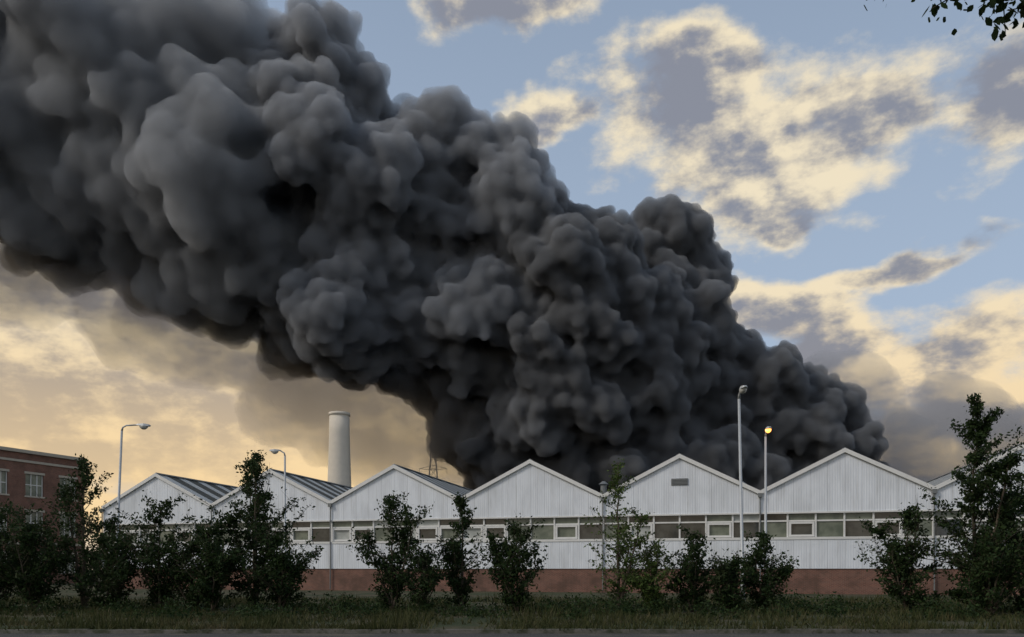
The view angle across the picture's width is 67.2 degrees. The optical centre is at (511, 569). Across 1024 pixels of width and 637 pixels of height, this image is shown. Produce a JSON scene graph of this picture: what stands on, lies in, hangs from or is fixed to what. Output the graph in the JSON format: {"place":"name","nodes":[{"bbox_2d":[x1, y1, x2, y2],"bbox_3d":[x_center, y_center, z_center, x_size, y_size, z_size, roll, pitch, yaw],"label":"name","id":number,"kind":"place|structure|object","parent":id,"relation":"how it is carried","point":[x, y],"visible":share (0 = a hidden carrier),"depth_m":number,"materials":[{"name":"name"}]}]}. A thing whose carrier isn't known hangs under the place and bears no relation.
{"place":"outdoors","nodes":[
{"label":"outdoors","id":0,"kind":"place"},
{"bbox_2d":[0,450,83,583],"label":"brick walls","id":1,"kind":"structure","parent":0,"point":[16,482],"depth_m":85.01,"materials":[{"name":"red brick"}]},
{"bbox_2d":[0,471,74,572],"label":"window frames","id":2,"kind":"structure","parent":1,"relation":"attached to","point":[36,485],"depth_m":84.98,"materials":[{"name":"white wood"}]},
{"bbox_2d":[1,471,73,572],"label":"window glass","id":3,"kind":"object","parent":2,"relation":"in","point":[27,481],"visible":0.34,"depth_m":84.74,"materials":[{"name":"grey glass"}]},
{"bbox_2d":[0,446,86,554],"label":"stone cornice and sills","id":4,"kind":"structure","parent":1,"relation":"attached to","point":[35,453],"depth_m":84.70,"materials":[{"name":"grey stone"}]},
{"bbox_2d":[0,574,1023,632],"bbox_3d":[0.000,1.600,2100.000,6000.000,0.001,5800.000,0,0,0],"label":"ground","id":5,"kind":"structure","parent":0,"point":[458,624],"depth_m":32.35,"materials":[{"name":"green plant"}]},
{"bbox_2d":[0,498,51,601],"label":"hawthorn bush","id":6,"kind":"object","parent":5,"relation":"on","point":[4,586],"visible":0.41,"depth_m":30.09,"materials":[{"name":"green plant"}]},
{"bbox_2d":[0,501,81,609],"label":"hawthorn bush","id":7,"kind":"object","parent":5,"relation":"on","point":[28,580],"visible":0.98,"depth_m":29.08,"materials":[{"name":"green plant"}]},
{"bbox_2d":[22,453,141,606],"bbox_3d":[-17.356,-1.569,31.733,4.227,6.386,3.846,0,0,29],"label":"young alder tree","id":8,"kind":"object","parent":5,"relation":"on","point":[85,475],"visible":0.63,"depth_m":31.45,"materials":[{"name":"green plant"}]},
{"bbox_2d":[61,514,148,606],"bbox_3d":[-15.258,-0.327,29.605,3.232,3.908,3.673,0,0,0],"label":"hawthorn bush","id":9,"kind":"object","parent":5,"relation":"on","point":[112,580],"visible":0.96,"depth_m":29.37,"materials":[{"name":"green plant"}]},
{"bbox_2d":[115,423,150,542],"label":"street lamp","id":10,"kind":"object","parent":5,"relation":"on","point":[143,426],"visible":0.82,"depth_m":44.94,"materials":[{"name":"metal"}]},
{"bbox_2d":[99,489,203,606],"bbox_3d":[-14.126,-0.709,29.954,4.106,4.674,4.192,0,0,0],"label":"young alder tree","id":11,"kind":"object","parent":5,"relation":"on","point":[155,549],"visible":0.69,"depth_m":29.70,"materials":[{"name":"green plant"}]},
{"bbox_2d":[132,521,232,610],"bbox_3d":[-12.414,-0.140,29.338,3.556,3.531,3.831,0,0,0],"label":"hawthorn bush","id":12,"kind":"object","parent":5,"relation":"on","point":[190,547],"visible":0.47,"depth_m":28.91,"materials":[{"name":"green plant"}]},
{"bbox_2d":[172,516,259,611],"bbox_3d":[-10.677,-0.185,27.962,3.323,3.610,2.938,0,0,18],"label":"hawthorn bush","id":13,"kind":"object","parent":5,"relation":"on","point":[221,565],"visible":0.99,"depth_m":27.89,"materials":[{"name":"green plant"}]},
{"bbox_2d":[193,450,315,607],"bbox_3d":[-9.898,-1.488,29.874,4.816,6.226,4.362,0,0,0],"label":"young alder tree","id":14,"kind":"object","parent":5,"relation":"on","point":[255,516],"visible":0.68,"depth_m":29.39,"materials":[{"name":"green plant"}]},
{"bbox_2d":[269,449,285,554],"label":"street lamp","id":15,"kind":"object","parent":5,"relation":"on","point":[274,451],"visible":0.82,"depth_m":54.94,"materials":[{"name":"metal"}]},
{"bbox_2d":[238,519,323,610],"bbox_3d":[-8.669,-0.104,28.572,3.018,3.456,3.554,0,0,-30],"label":"hawthorn bush","id":16,"kind":"object","parent":5,"relation":"on","point":[280,590],"visible":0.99,"depth_m":28.14,"materials":[{"name":"green plant"}]},
{"bbox_2d":[328,411,350,486],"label":"concrete chimney","id":17,"kind":"object","parent":5,"relation":"on","point":[339,465],"visible":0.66,"depth_m":107.72,"materials":[{"name":"grey concrete"}]},
{"bbox_2d":[346,490,442,609],"bbox_3d":[-4.369,-0.678,28.868,3.522,4.598,3.209,0,0,-24],"label":"young alder tree","id":18,"kind":"object","parent":5,"relation":"on","point":[386,566],"visible":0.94,"depth_m":28.88,"materials":[{"name":"green plant"}]},
{"bbox_2d":[393,544,448,612],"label":"hawthorn bush","id":19,"kind":"object","parent":5,"relation":"on","point":[429,577],"visible":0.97,"depth_m":28.40,"materials":[{"name":"green plant"}]},
{"bbox_2d":[419,444,446,477],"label":"electricity pylon","id":20,"kind":"object","parent":5,"relation":"on","point":[435,459],"visible":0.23,"depth_m":224.93,"materials":[{"name":"grey metal"}]},
{"bbox_2d":[435,492,491,609],"bbox_3d":[-1.883,-0.682,29.555,2.364,4.603,2.393,0,0,0],"label":"young birch tree","id":21,"kind":"object","parent":5,"relation":"on","point":[458,584],"visible":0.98,"depth_m":29.41,"materials":[{"name":"green plant"}]},
{"bbox_2d":[465,513,547,612],"bbox_3d":[0.076,-0.251,28.614,3.183,3.742,2.818,0,0,-34],"label":"hawthorn bush","id":22,"kind":"object","parent":5,"relation":"on","point":[508,569],"visible":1,"depth_m":28.37,"materials":[{"name":"green plant"}]},
{"bbox_2d":[0,629,1023,632],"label":"kerb","id":23,"kind":"structure","parent":5,"relation":"on","point":[495,631],"depth_m":19.20,"materials":[{"name":"grey concrete"}]},
{"bbox_2d":[0,589,1023,620],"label":"bramble undergrowth","id":24,"kind":"object","parent":5,"relation":"on","point":[626,607],"visible":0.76,"depth_m":27.14,"materials":[{"name":"green plant"}]},
{"bbox_2d":[581,458,668,610],"bbox_3d":[4.355,-1.311,29.292,3.778,5.867,3.259,0,0,-38],"label":"young birch tree","id":25,"kind":"object","parent":5,"relation":"on","point":[623,550],"visible":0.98,"depth_m":28.88,"materials":[{"name":"green plant"}]},
{"bbox_2d":[613,538,681,607],"bbox_3d":[5.075,0.218,28.932,2.645,2.809,2.793,0,0,0],"label":"hawthorn bush","id":26,"kind":"object","parent":5,"relation":"on","point":[648,586],"visible":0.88,"depth_m":28.45,"materials":[{"name":"green plant"}]},
{"bbox_2d":[657,524,715,611],"bbox_3d":[6.876,-0.065,28.713,2.711,3.370,2.572,0,0,0],"label":"hawthorn bush","id":27,"kind":"object","parent":5,"relation":"on","point":[691,570],"visible":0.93,"depth_m":28.86,"materials":[{"name":"green plant"}]},
{"bbox_2d":[703,548,753,611],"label":"hawthorn bush","id":28,"kind":"object","parent":5,"relation":"on","point":[726,579],"visible":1,"depth_m":28.17,"materials":[{"name":"green plant"}]},
{"bbox_2d":[738,385,747,601],"bbox_3d":[11.290,-3.634,37.529,0.340,10.470,1.178,-1,0,0],"label":"street lamp","id":29,"kind":"object","parent":5,"relation":"on","point":[742,389],"visible":0.83,"depth_m":37.94,"materials":[{"name":"metal"}]},
{"bbox_2d":[732,530,799,609],"bbox_3d":[9.438,0.054,29.060,2.555,3.130,3.076,0,0,0],"label":"hawthorn bush","id":30,"kind":"object","parent":5,"relation":"on","point":[767,585],"visible":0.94,"depth_m":28.70,"materials":[{"name":"green plant"}]},
{"bbox_2d":[764,426,771,559],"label":"street lamp","id":31,"kind":"object","parent":5,"relation":"on","point":[768,429],"visible":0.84,"depth_m":46.44,"materials":[{"name":"metal"}]},
{"bbox_2d":[853,495,957,609],"bbox_3d":[14.517,-0.599,28.359,3.883,4.441,3.226,0,0,-45],"label":"young alder tree","id":32,"kind":"object","parent":5,"relation":"on","point":[901,566],"visible":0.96,"depth_m":28.30,"materials":[{"name":"green plant"}]},
{"bbox_2d":[864,0,1023,40],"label":"oak tree","id":33,"kind":"object","parent":5,"relation":"on","point":[1001,6],"visible":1,"depth_m":8.40,"materials":[{"name":"green plant"}]},
{"bbox_2d":[869,392,1023,610],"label":"young alder tree","id":34,"kind":"object","parent":5,"relation":"on","point":[977,429],"visible":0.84,"depth_m":27.60,"materials":[{"name":"green plant"}]},
{"bbox_2d":[921,512,1023,613],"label":"hawthorn bush","id":35,"kind":"object","parent":5,"relation":"on","point":[995,560],"visible":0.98,"depth_m":26.12,"materials":[{"name":"green plant"}]},
{"bbox_2d":[965,468,1023,612],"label":"tree","id":36,"kind":"object","parent":5,"relation":"on","point":[1018,598],"visible":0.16,"depth_m":28.05,"materials":[{"name":"green plant"}]},
{"bbox_2d":[0,633,1023,636],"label":"road","id":37,"kind":"structure","parent":0,"point":[511,634],"depth_m":18.75,"materials":[{"name":"grey asphalt"}]},
{"bbox_2d":[0,0,1023,569],"label":"sky","id":38,"kind":"structure","parent":0,"point":[567,237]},
{"bbox_2d":[99,443,1023,595],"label":"industrial warehouse","id":39,"kind":"structure","parent":0,"point":[816,510],"depth_m":53.63,"materials":[{"name":"white metal"}]},
{"bbox_2d":[103,508,1023,545],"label":"window frames","id":40,"kind":"structure","parent":39,"relation":"in","point":[438,527],"depth_m":53.63,"materials":[{"name":"white metal"}]},
{"bbox_2d":[105,510,1023,543],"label":"window glass","id":41,"kind":"structure","parent":39,"relation":"in","point":[824,528],"depth_m":52.61,"materials":[{"name":"grey glass"}]}
]}

